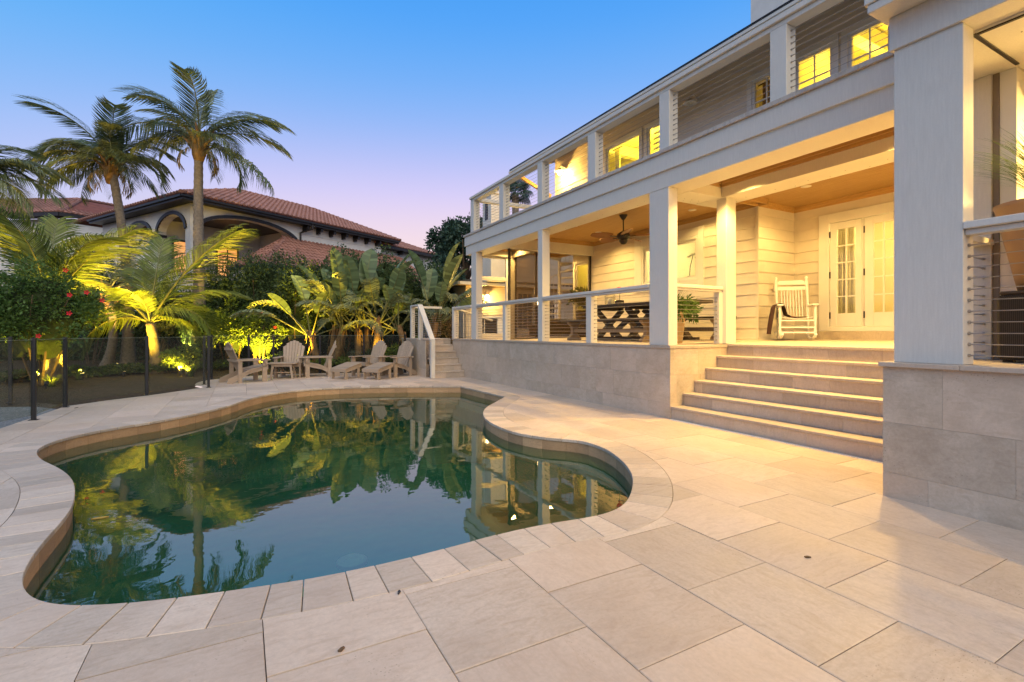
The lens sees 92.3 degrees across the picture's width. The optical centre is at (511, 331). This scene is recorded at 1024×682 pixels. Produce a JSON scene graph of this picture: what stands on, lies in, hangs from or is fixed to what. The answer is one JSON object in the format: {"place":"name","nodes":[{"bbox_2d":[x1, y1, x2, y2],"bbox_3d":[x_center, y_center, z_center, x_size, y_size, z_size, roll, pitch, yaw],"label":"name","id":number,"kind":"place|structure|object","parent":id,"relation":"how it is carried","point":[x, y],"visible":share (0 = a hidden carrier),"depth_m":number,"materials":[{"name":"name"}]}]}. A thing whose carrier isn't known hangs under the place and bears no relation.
{"place":"outdoors","nodes":[
{"label":"outdoors","id":0,"kind":"place"},
{"bbox_2d":[0,407,55,427],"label":"gravel path","id":1,"kind":"structure","parent":0,"point":[9,414],"depth_m":7.71,"materials":[{"name":"grey gravel"}]},
{"bbox_2d":[6,337,14,405],"bbox_3d":[-10.163,0.695,7.519,3.616,1.210,0.122,0,0,-41],"label":"glass fence","id":2,"kind":"object","parent":1,"relation":"on","point":[10,373],"visible":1,"depth_m":8.66,"materials":[{"name":"black"}]},
{"bbox_2d":[39,375,70,386],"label":"ornamental grass","id":3,"kind":"object","parent":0,"point":[52,383],"depth_m":11.57,"materials":[{"name":"green plant"}]},
{"bbox_2d":[72,370,86,379],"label":"ornamental grass","id":4,"kind":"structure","parent":0,"point":[78,375],"depth_m":13.15,"materials":[{"name":"green plant"}]},
{"bbox_2d":[179,360,201,376],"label":"ornamental grass","id":5,"kind":"object","parent":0,"point":[190,369],"depth_m":14.14,"materials":[{"name":"green plant"}]},
{"bbox_2d":[0,0,750,387],"label":"sky","id":6,"kind":"structure","parent":0,"point":[399,112],"materials":[{"name":"blue"}]},
{"bbox_2d":[0,355,882,437],"bbox_3d":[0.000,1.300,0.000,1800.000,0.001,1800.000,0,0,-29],"label":"ground","id":7,"kind":"structure","parent":0,"point":[95,389],"depth_m":11.64,"materials":[{"name":"soil"},{"name":"mulch"}]},
{"bbox_2d":[0,282,7,349],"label":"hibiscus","id":8,"kind":"object","parent":7,"relation":"on","point":[3,345],"visible":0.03,"depth_m":12.86,"materials":[{"name":"green plant"}]},
{"bbox_2d":[0,369,38,382],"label":"shrub","id":9,"kind":"object","parent":7,"relation":"on","point":[20,374],"visible":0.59,"depth_m":12.52,"materials":[{"name":"green plant"}]},
{"bbox_2d":[0,145,76,223],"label":"coconut palm","id":10,"kind":"object","parent":7,"relation":"on","point":[10,164],"visible":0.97,"depth_m":15.54,"materials":[{"name":"green plant"}]},
{"bbox_2d":[0,252,114,385],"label":"hibiscus","id":11,"kind":"object","parent":7,"relation":"on","point":[54,312],"visible":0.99,"depth_m":11.46,"materials":[{"name":"green plant"}]},
{"bbox_2d":[38,363,103,376],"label":"shrub","id":12,"kind":"object","parent":7,"relation":"on","point":[80,368],"visible":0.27,"depth_m":14.11,"materials":[{"name":"green plant"}]},
{"bbox_2d":[0,197,150,282],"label":"villa wing","id":13,"kind":"structure","parent":7,"relation":"on","point":[78,209],"depth_m":32.60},
{"bbox_2d":[0,203,158,381],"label":"young palm","id":14,"kind":"object","parent":7,"relation":"on","point":[82,261],"visible":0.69,"depth_m":12.84,"materials":[{"name":"green plant"}]},
{"bbox_2d":[8,94,188,363],"bbox_3d":[-15.663,-3.597,18.606,5.979,9.805,4.198,0,0,-1],"label":"coconut palm","id":15,"kind":"object","parent":7,"relation":"on","point":[112,161],"visible":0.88,"depth_m":18.18,"materials":[{"name":"green plant"}]},
{"bbox_2d":[61,253,137,364],"bbox_3d":[-16.533,-0.886,19.620,3.301,4.385,2.715,0,0,-29],"label":"shrub","id":16,"kind":"object","parent":7,"relation":"on","point":[95,346],"visible":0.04,"depth_m":19.43,"materials":[{"name":"green plant"}]},
{"bbox_2d":[68,366,140,377],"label":"shrub","id":17,"kind":"object","parent":7,"relation":"on","point":[104,372],"visible":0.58,"depth_m":14.09,"materials":[{"name":"green plant"}]},
{"bbox_2d":[37,231,178,366],"bbox_3d":[-14.912,-1.267,18.526,5.142,5.268,3.297,0,0,1],"label":"young palm","id":18,"kind":"object","parent":7,"relation":"on","point":[109,356],"visible":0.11,"depth_m":17.96,"materials":[{"name":"green plant"}]},
{"bbox_2d":[98,362,156,374],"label":"shrub","id":19,"kind":"object","parent":7,"relation":"on","point":[132,365],"visible":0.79,"depth_m":14.79,"materials":[{"name":"green plant"}]},
{"bbox_2d":[11,223,260,373],"bbox_3d":[-11.163,-1.016,15.278,6.090,4.706,4.319,0,0,6],"label":"young palm","id":20,"kind":"object","parent":7,"relation":"on","point":[145,275],"visible":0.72,"depth_m":15.40,"materials":[{"name":"green plant"}]},
{"bbox_2d":[130,283,189,349],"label":"shrub","id":21,"kind":"object","parent":7,"relation":"on","point":[171,340],"visible":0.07,"depth_m":18.07,"materials":[{"name":"green plant"}]},
{"bbox_2d":[143,363,181,372],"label":"shrub","id":22,"kind":"object","parent":7,"relation":"on","point":[159,368],"visible":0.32,"depth_m":15.21,"materials":[{"name":"green plant"}]},
{"bbox_2d":[159,343,202,375],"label":"shrub","id":23,"kind":"object","parent":7,"relation":"on","point":[177,357],"visible":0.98,"depth_m":14.41,"materials":[{"name":"green plant"}]},
{"bbox_2d":[154,284,226,348],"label":"shrub","id":24,"kind":"object","parent":7,"relation":"on","point":[166,326],"visible":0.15,"depth_m":17.18,"materials":[{"name":"green plant"}]},
{"bbox_2d":[90,61,296,368],"bbox_3d":[-11.812,-4.075,18.317,7.212,10.773,5.172,0,0,37],"label":"coconut palm","id":25,"kind":"object","parent":7,"relation":"on","point":[194,138],"visible":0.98,"depth_m":17.36,"materials":[{"name":"green plant"}]},
{"bbox_2d":[175,301,221,353],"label":"shrub","id":26,"kind":"object","parent":7,"relation":"on","point":[199,329],"visible":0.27,"depth_m":16.76,"materials":[{"name":"green plant"}]},
{"bbox_2d":[0,287,425,360],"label":"boundary hedge","id":27,"kind":"object","parent":7,"relation":"on","point":[140,349],"visible":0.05,"depth_m":22.15,"materials":[{"name":"green plant"}]},
{"bbox_2d":[195,359,243,370],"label":"shrub","id":28,"kind":"object","parent":7,"relation":"on","point":[219,364],"visible":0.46,"depth_m":16.34,"materials":[{"name":"green plant"}]},
{"bbox_2d":[189,256,250,359],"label":"shrub","id":29,"kind":"object","parent":7,"relation":"on","point":[219,301],"visible":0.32,"depth_m":18.17,"materials":[{"name":"green plant"}]},
{"bbox_2d":[206,294,276,358],"bbox_3d":[-9.131,-0.024,16.867,2.714,2.658,1.544,0,0,-2],"label":"hibiscus","id":30,"kind":"object","parent":7,"relation":"on","point":[234,323],"visible":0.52,"depth_m":16.55,"materials":[{"name":"green plant"}]},
{"bbox_2d":[218,248,293,363],"bbox_3d":[-9.654,-0.956,18.997,3.077,4.524,2.443,0,0,-29],"label":"shrub","id":31,"kind":"object","parent":7,"relation":"on","point":[257,276],"visible":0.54,"depth_m":18.45,"materials":[{"name":"green plant"}]},
{"bbox_2d":[74,188,437,310],"bbox_3d":[-13.958,-3.790,32.684,14.415,10.080,19.510,0,0,31],"label":"neighbour villa","id":32,"kind":"object","parent":7,"relation":"on","point":[308,232],"visible":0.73,"depth_m":26.81,"materials":[{"name":"white paint"}]},
{"bbox_2d":[172,239,184,271],"bbox_3d":[-17.201,-3.975,25.941,0.065,1.650,1.351,0,0,31],"label":"loggia window","id":33,"kind":"structure","parent":32,"relation":"in","point":[183,241],"depth_m":25.71,"materials":[{"name":"orange glass"}]},
{"bbox_2d":[216,246,238,275],"bbox_3d":[-16.085,-3.975,27.778,0.065,1.650,1.250,0,0,31],"label":"loggia window","id":34,"kind":"structure","parent":32,"relation":"in","point":[235,250],"depth_m":27.74,"materials":[{"name":"orange glass"}]},
{"bbox_2d":[228,305,288,363],"bbox_3d":[-8.667,0.190,16.879,1.887,2.232,1.499,0,0,-29],"label":"hibiscus","id":35,"kind":"object","parent":7,"relation":"on","point":[261,331],"visible":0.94,"depth_m":16.63,"materials":[{"name":"green plant"}]},
{"bbox_2d":[260,350,311,368],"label":"shrub","id":36,"kind":"object","parent":7,"relation":"on","point":[306,353],"visible":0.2,"depth_m":16.70,"materials":[{"name":"green plant"}]},
{"bbox_2d":[252,250,322,349],"bbox_3d":[-8.053,-0.894,18.093,2.734,4.399,2.047,0,0,-29],"label":"shrub","id":37,"kind":"object","parent":7,"relation":"on","point":[287,292],"visible":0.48,"depth_m":17.77,"materials":[{"name":"green plant"}]},
{"bbox_2d":[202,335,406,384],"bbox_3d":[-5.911,0.695,14.069,5.378,1.210,2.086,0,0,-40],"label":"glass fence","id":38,"kind":"object","parent":7,"relation":"on","point":[205,358],"visible":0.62,"depth_m":13.96,"materials":[{"name":"black"}]},
{"bbox_2d":[229,247,384,370],"bbox_3d":[-6.554,-0.703,16.962,4.550,4.074,4.076,0,0,-8],"label":"paddle leaf plant","id":39,"kind":"object","parent":7,"relation":"on","point":[339,282],"visible":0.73,"depth_m":16.11,"materials":[{"name":"green plant"}]},
{"bbox_2d":[296,242,362,355],"bbox_3d":[-6.465,-1.048,18.654,2.500,4.711,3.121,0,0,41],"label":"shrub","id":40,"kind":"object","parent":7,"relation":"on","point":[328,325],"visible":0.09,"depth_m":18.15,"materials":[{"name":"green plant"}]},
{"bbox_2d":[310,356,350,367],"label":"shrub","id":41,"kind":"object","parent":7,"relation":"on","point":[340,360],"visible":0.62,"depth_m":16.02,"materials":[{"name":"green plant"}]},
{"bbox_2d":[341,348,371,361],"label":"shrub","id":42,"kind":"object","parent":7,"relation":"on","point":[351,353],"visible":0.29,"depth_m":16.66,"materials":[{"name":"green plant"}]},
{"bbox_2d":[295,248,448,369],"bbox_3d":[-4.476,-0.818,16.902,4.829,4.293,4.025,0,0,-10],"label":"paddle leaf plant","id":43,"kind":"object","parent":7,"relation":"on","point":[367,272],"visible":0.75,"depth_m":16.30,"materials":[{"name":"green plant"}]},
{"bbox_2d":[352,243,421,346],"bbox_3d":[-4.765,-1.102,18.861,2.651,4.817,2.970,0,0,21],"label":"shrub","id":44,"kind":"object","parent":7,"relation":"on","point":[384,269],"visible":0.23,"depth_m":18.49,"materials":[{"name":"green plant"}]},
{"bbox_2d":[384,343,398,370],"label":"shrub","id":45,"kind":"object","parent":7,"relation":"on","point":[390,351],"visible":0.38,"depth_m":15.66,"materials":[{"name":"green plant"}]},
{"bbox_2d":[319,242,488,347],"bbox_3d":[-3.231,-0.838,17.124,5.372,4.349,4.066,0,0,11],"label":"paddle leaf plant","id":46,"kind":"object","parent":7,"relation":"on","point":[427,278],"visible":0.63,"depth_m":16.45,"materials":[{"name":"green plant"}]},
{"bbox_2d":[405,258,460,337],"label":"shrub","id":47,"kind":"object","parent":7,"relation":"on","point":[431,300],"visible":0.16,"depth_m":19.36,"materials":[{"name":"green plant"}]},
{"bbox_2d":[424,305,452,343],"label":"shrub","id":48,"kind":"object","parent":7,"relation":"on","point":[446,330],"visible":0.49,"depth_m":17.05,"materials":[{"name":"green plant"}]},
{"bbox_2d":[401,304,491,377],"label":"side steps","id":49,"kind":"structure","parent":7,"relation":"on","point":[434,357],"depth_m":13.93,"materials":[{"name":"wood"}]},
{"bbox_2d":[429,252,466,285],"bbox_3d":[-3.173,-1.281,24.058,2.268,5.213,2.245,0,0,-29],"label":"broadleaf tree","id":50,"kind":"object","parent":7,"relation":"on","point":[442,259],"visible":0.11,"depth_m":23.92,"materials":[{"name":"green plant"}]},
{"bbox_2d":[423,212,482,278],"bbox_3d":[-2.626,-2.625,26.999,3.870,7.887,4.567,0,0,25],"label":"broadleaf tree","id":51,"kind":"object","parent":7,"relation":"on","point":[448,236],"visible":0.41,"depth_m":25.95,"materials":[{"name":"green plant"}]},
{"bbox_2d":[482,316,502,332],"bbox_3d":[-0.493,0.110,17.323,1.600,1.280,1.050,0,0,-29],"label":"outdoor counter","id":52,"kind":"object","parent":7,"relation":"on","point":[498,323],"visible":0.3,"depth_m":17.34,"materials":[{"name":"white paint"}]},
{"bbox_2d":[451,191,572,343],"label":"guest house","id":53,"kind":"structure","parent":7,"relation":"on","point":[491,267],"depth_m":19.45,"materials":[{"name":"beige paint"}]},
{"bbox_2d":[517,290,534,336],"bbox_3d":[0.515,-0.700,19.644,0.900,1.900,0.090,0,0,-29],"label":"guest french door","id":54,"kind":"structure","parent":53,"relation":"in","point":[522,332],"depth_m":19.61,"materials":[{"name":"white paint"}]},
{"bbox_2d":[550,291,563,336],"bbox_3d":[1.742,-0.700,20.318,0.900,1.900,0.090,0,0,-29],"label":"guest french door","id":55,"kind":"structure","parent":53,"relation":"in","point":[555,293],"depth_m":20.44,"materials":[{"name":"white paint"}]},
{"bbox_2d":[0,373,1023,681],"bbox_3d":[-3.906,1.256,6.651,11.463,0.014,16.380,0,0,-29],"label":"pool deck","id":56,"kind":"structure","parent":7,"relation":"on","point":[712,575],"depth_m":2.29,"materials":[{"name":"stone"}]},
{"bbox_2d":[0,336,210,421],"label":"glass fence","id":57,"kind":"object","parent":56,"relation":"on","point":[34,413],"visible":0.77,"depth_m":8.11,"materials":[{"name":"black"}]},
{"bbox_2d":[219,342,270,383],"bbox_3d":[-6.672,0.751,12.264,0.750,0.999,0.980,0,0,43],"label":"adirondack chair","id":58,"kind":"object","parent":56,"relation":"on","point":[233,376],"visible":1,"depth_m":12.19,"materials":[{"name":"beige wood"}]},
{"bbox_2d":[268,362,298,378],"bbox_3d":[-6.109,1.040,13.130,0.720,0.430,0.480,0,0,-12],"label":"side table","id":59,"kind":"object","parent":56,"relation":"on","point":[278,364],"visible":0.99,"depth_m":12.99,"materials":[{"name":"beige wood"}]},
{"bbox_2d":[273,340,305,377],"bbox_3d":[-6.160,0.751,13.739,0.750,0.999,0.980,0,0,-12],"label":"adirondack chair","id":60,"kind":"object","parent":56,"relation":"on","point":[291,349],"visible":0.87,"depth_m":13.93,"materials":[{"name":"beige wood"}]},
{"bbox_2d":[303,340,339,377],"bbox_3d":[-5.377,0.751,13.834,0.980,0.999,0.750,0,0,-26],"label":"adirondack chair","id":61,"kind":"object","parent":56,"relation":"on","point":[308,364],"visible":0.98,"depth_m":13.62,"materials":[{"name":"beige wood"}]},
{"bbox_2d":[0,385,672,648],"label":"pool basin","id":62,"kind":"object","parent":56,"relation":"in","point":[242,509],"visible":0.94,"depth_m":6.09,"materials":[{"name":"stone"}]},
{"bbox_2d":[336,553,366,570],"bbox_3d":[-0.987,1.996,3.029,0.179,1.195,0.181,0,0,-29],"label":"pool fitting","id":63,"kind":"object","parent":62,"relation":"on","point":[353,561],"visible":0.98,"depth_m":3.01,"materials":[{"name":"white plastic"}]},
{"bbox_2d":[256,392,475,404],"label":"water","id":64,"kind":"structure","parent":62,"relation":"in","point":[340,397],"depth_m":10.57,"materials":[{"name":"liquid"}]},
{"bbox_2d":[330,362,361,379],"bbox_3d":[-4.440,1.042,13.180,0.540,0.415,0.612,0,0,26],"label":"footrest","id":65,"kind":"object","parent":56,"relation":"on","point":[345,367],"visible":1,"depth_m":13.06,"materials":[{"name":"beige wood"}]},
{"bbox_2d":[348,340,387,376],"bbox_3d":[-4.045,0.751,14.092,0.750,0.999,0.980,0,0,33],"label":"adirondack chair","id":66,"kind":"object","parent":56,"relation":"on","point":[379,348],"visible":0.61,"depth_m":14.20,"materials":[{"name":"beige wood"}]},
{"bbox_2d":[362,362,392,379],"bbox_3d":[-3.562,1.042,13.057,0.540,0.415,0.612,0,0,26],"label":"footrest","id":67,"kind":"object","parent":56,"relation":"on","point":[377,368],"visible":1,"depth_m":12.94,"materials":[{"name":"beige wood"}]},
{"bbox_2d":[376,340,416,377],"bbox_3d":[-3.232,0.751,13.899,0.750,0.999,0.980,0,0,33],"label":"adirondack chair","id":68,"kind":"object","parent":56,"relation":"on","point":[402,357],"visible":0.9,"depth_m":13.96,"materials":[{"name":"beige wood"}]},
{"bbox_2d":[669,419,882,463],"bbox_3d":[3.003,1.253,5.639,0.060,0.014,3.100,0,0,-29],"label":"slot drain","id":69,"kind":"object","parent":56,"relation":"on","point":[782,442],"visible":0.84,"depth_m":5.50,"materials":[{"name":"white paint"}]},
{"bbox_2d":[671,344,893,461],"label":"entry steps","id":70,"kind":"structure","parent":56,"relation":"on","point":[825,365],"depth_m":6.01,"materials":[{"name":"stone"}]},
{"bbox_2d":[864,0,1023,530],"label":"pavilion","id":71,"kind":"structure","parent":56,"relation":"on","point":[953,412],"depth_m":3.52,"materials":[{"name":"paint"}]},
{"bbox_2d":[997,290,1023,362],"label":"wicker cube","id":72,"kind":"object","parent":71,"relation":"on","point":[1010,327],"visible":0.95,"depth_m":3.61,"materials":[{"name":"brown wicker"}]},
{"bbox_2d":[973,120,1023,290],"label":"planter","id":73,"kind":"object","parent":72,"relation":"on","point":[1011,207],"visible":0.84,"depth_m":3.64,"materials":[{"name":"terracotta"},{"name":"grass"},{"name":"soil"}]},
{"bbox_2d":[510,179,533,213],"bbox_3d":[0.123,-2.650,21.492,1.628,7.906,1.643,0,0,-29],"label":"fan palm","id":74,"kind":"object","parent":7,"relation":"on","point":[514,189],"visible":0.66,"depth_m":21.36,"materials":[{"name":"green plant"}]},
{"bbox_2d":[452,0,893,418],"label":"white house","id":75,"kind":"structure","parent":7,"relation":"on","point":[732,160],"depth_m":8.66,"materials":[{"name":"wood"}]},
{"bbox_2d":[482,256,507,337],"bbox_3d":[-0.574,-0.956,13.749,1.019,2.291,0.060,0,0,-29],"label":"screen door","id":76,"kind":"structure","parent":75,"relation":"in","point":[495,335],"depth_m":13.84,"materials":[{"name":"white paint"}]},
{"bbox_2d":[529,319,572,335],"bbox_3d":[1.133,-0.115,14.223,1.070,0.470,0.750,0,0,-29],"label":"sofa","id":77,"kind":"object","parent":75,"relation":"on","point":[563,328],"visible":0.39,"depth_m":13.94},
{"bbox_2d":[533,257,572,336],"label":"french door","id":78,"kind":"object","parent":75,"relation":"attached to","point":[560,265],"visible":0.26,"depth_m":15.86,"materials":[{"name":"white paint"}]},
{"bbox_2d":[555,165,566,174],"bbox_3d":[1.453,-4.788,14.564,0.385,0.321,0.270,0,0,-29],"label":"wall sconce","id":79,"kind":"object","parent":75,"relation":"attached to","point":[559,169],"depth_m":14.52,"materials":[{"name":"white glass"}]},
{"bbox_2d":[566,286,586,336],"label":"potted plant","id":80,"kind":"object","parent":75,"relation":"on","point":[582,300],"visible":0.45,"depth_m":13.77,"materials":[{"name":"green plant"}]},
{"bbox_2d":[573,258,588,323],"bbox_3d":[1.997,-1.132,13.996,0.115,1.835,0.820,0,0,-29],"label":"window","id":81,"kind":"structure","parent":75,"relation":"in","point":[576,264],"depth_m":14.23,"materials":[{"name":"white paint"}]},
{"bbox_2d":[560,317,649,341],"bbox_3d":[1.941,-0.035,10.018,0.360,0.450,2.840,0,0,-29],"label":"bench","id":82,"kind":"object","parent":75,"relation":"on","point":[644,330],"visible":0.65,"depth_m":9.63,"materials":[{"name":"brown wood"}]},
{"bbox_2d":[613,146,622,168],"bbox_3d":[2.815,-3.790,13.076,0.083,2.182,0.380,0,0,-29],"label":"curtain","id":83,"kind":"object","parent":75,"relation":"hanging from","point":[616,150],"visible":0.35,"depth_m":13.05,"materials":[{"name":"beige fabric"}]},
{"bbox_2d":[590,214,649,244],"bbox_3d":[2.311,-2.140,10.370,1.395,0.620,1.343,0,0,-29],"label":"ceiling fan","id":84,"kind":"object","parent":75,"relation":"hanging from","point":[623,236],"visible":0.99,"depth_m":10.26,"materials":[{"name":"brown wood"}]},
{"bbox_2d":[604,127,642,173],"bbox_3d":[2.825,-4.075,12.517,0.085,1.740,1.440,0,0,-29],"label":"upper window","id":85,"kind":"structure","parent":75,"relation":"in","point":[622,140],"depth_m":12.50,"materials":[{"name":"white paint"}]},
{"bbox_2d":[642,246,649,284],"bbox_3d":[3.378,-1.558,11.510,0.085,0.954,0.872,0,0,-29],"label":"kitchen window","id":86,"kind":"structure","parent":75,"relation":"in","point":[645,250],"depth_m":11.82,"materials":[{"name":"white paint"}]},
{"bbox_2d":[583,299,712,340],"bbox_3d":[2.657,-0.199,10.126,0.900,0.758,2.900,0,0,-29],"label":"picnic table","id":87,"kind":"object","parent":75,"relation":"on","point":[619,308],"visible":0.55,"depth_m":10.16,"materials":[{"name":"black wood"}]},
{"bbox_2d":[644,118,658,156],"bbox_3d":[3.429,-4.075,11.417,0.085,1.740,0.950,0,0,-29],"label":"upper window","id":88,"kind":"structure","parent":75,"relation":"in","point":[647,133],"depth_m":11.72,"materials":[{"name":"white paint"}]},
{"bbox_2d":[628,316,736,339],"bbox_3d":[3.360,-0.063,10.341,0.360,0.450,2.840,0,0,-29],"label":"bench","id":89,"kind":"object","parent":75,"relation":"on","point":[631,324],"visible":0.19,"depth_m":9.63,"materials":[{"name":"brown wood"}]},
{"bbox_2d":[677,236,697,282],"bbox_3d":[3.768,-1.558,10.799,0.085,0.954,0.872,0,0,-29],"label":"picture frame","id":90,"kind":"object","parent":75,"relation":"in","point":[695,238],"depth_m":10.55,"materials":[{"name":"white paint"}]},
{"bbox_2d":[677,280,703,343],"bbox_3d":[2.728,-0.323,8.153,0.836,1.034,0.823,0,0,-29],"label":"planter","id":91,"kind":"object","parent":75,"relation":"on","point":[685,314],"visible":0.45,"depth_m":8.00,"materials":[{"name":"green plant"}]},
{"bbox_2d":[687,253,694,276],"bbox_3d":[4.021,-1.448,10.925,0.120,0.595,0.306,0,0,-29],"label":"orchid","id":92,"kind":"object","parent":75,"relation":"on","point":[691,261],"visible":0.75,"depth_m":10.96,"materials":[{"name":"white plant"}]},
{"bbox_2d":[683,94,699,108],"bbox_3d":[3.777,-4.828,10.330,0.385,0.321,0.270,0,0,-29],"label":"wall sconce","id":93,"kind":"object","parent":75,"relation":"attached to","point":[695,101],"depth_m":10.35,"materials":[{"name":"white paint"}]},
{"bbox_2d":[747,67,769,111],"bbox_3d":[4.706,-3.750,9.089,0.085,2.190,0.760,0,0,-29],"label":"upper glazed door","id":94,"kind":"structure","parent":75,"relation":"in","point":[764,72],"depth_m":9.29,"materials":[{"name":"white paint"}]},
{"bbox_2d":[758,80,769,104],"bbox_3d":[4.873,-3.740,9.386,0.080,2.082,0.370,0,0,-29],"label":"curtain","id":95,"kind":"object","parent":75,"relation":"hanging from","point":[764,95],"visible":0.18,"depth_m":9.40,"materials":[{"name":"brown fabric"}]},
{"bbox_2d":[774,276,818,339],"bbox_3d":[5.079,-0.443,8.832,0.630,1.166,0.854,0,0,21],"label":"rocking chair","id":96,"kind":"object","parent":75,"relation":"on","point":[779,319],"visible":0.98,"depth_m":9.03,"materials":[{"name":"white paint"}]},
{"bbox_2d":[767,303,807,333],"bbox_3d":[4.943,-0.228,8.840,0.602,0.551,0.440,0,0,21],"label":"throw blanket","id":97,"kind":"object","parent":96,"relation":"on","point":[771,317],"visible":0.91,"depth_m":8.83,"materials":[{"name":"fabric"}]},
{"bbox_2d":[795,33,839,90],"bbox_3d":[5.122,-3.745,8.331,0.085,2.180,0.810,0,0,-29],"label":"upper glazed door","id":98,"kind":"structure","parent":75,"relation":"in","point":[835,57],"depth_m":8.22,"materials":[{"name":"white paint"}]},
{"bbox_2d":[834,227,855,326],"bbox_3d":[6.484,-1.066,9.602,0.101,2.234,0.600,0,0,-29],"label":"curtain","id":99,"kind":"object","parent":75,"relation":"hanging from","point":[851,270],"visible":0.3,"depth_m":9.50,"materials":[{"name":"fabric"}]},
{"bbox_2d":[829,218,861,326],"bbox_3d":[6.066,-1.050,8.936,0.057,1.910,0.543,0,0,-29],"label":"french door","id":100,"kind":"structure","parent":75,"relation":"in","point":[836,319],"depth_m":8.92,"materials":[{"name":"white paint"}]},
{"bbox_2d":[841,16,888,70],"bbox_3d":[5.526,-3.745,7.594,0.085,2.180,0.790,0,0,-29],"label":"upper glazed door","id":101,"kind":"structure","parent":75,"relation":"in","point":[871,19],"depth_m":7.81,"materials":[{"name":"white paint"}]},
{"bbox_2d":[863,212,893,325],"bbox_3d":[6.339,-1.050,8.438,0.057,1.910,0.528,0,0,-29],"label":"french door","id":102,"kind":"structure","parent":75,"relation":"in","point":[871,318],"depth_m":8.55,"materials":[{"name":"white paint"}]},
{"bbox_2d":[615,287,623,303],"bbox_3d":[2.325,-0.771,10.628,0.170,0.385,0.128,0,0,-29],"label":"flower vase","id":103,"kind":"object","parent":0,"point":[619,301],"visible":0.48,"depth_m":10.58,"materials":[{"name":"white ceramic"}]}
]}

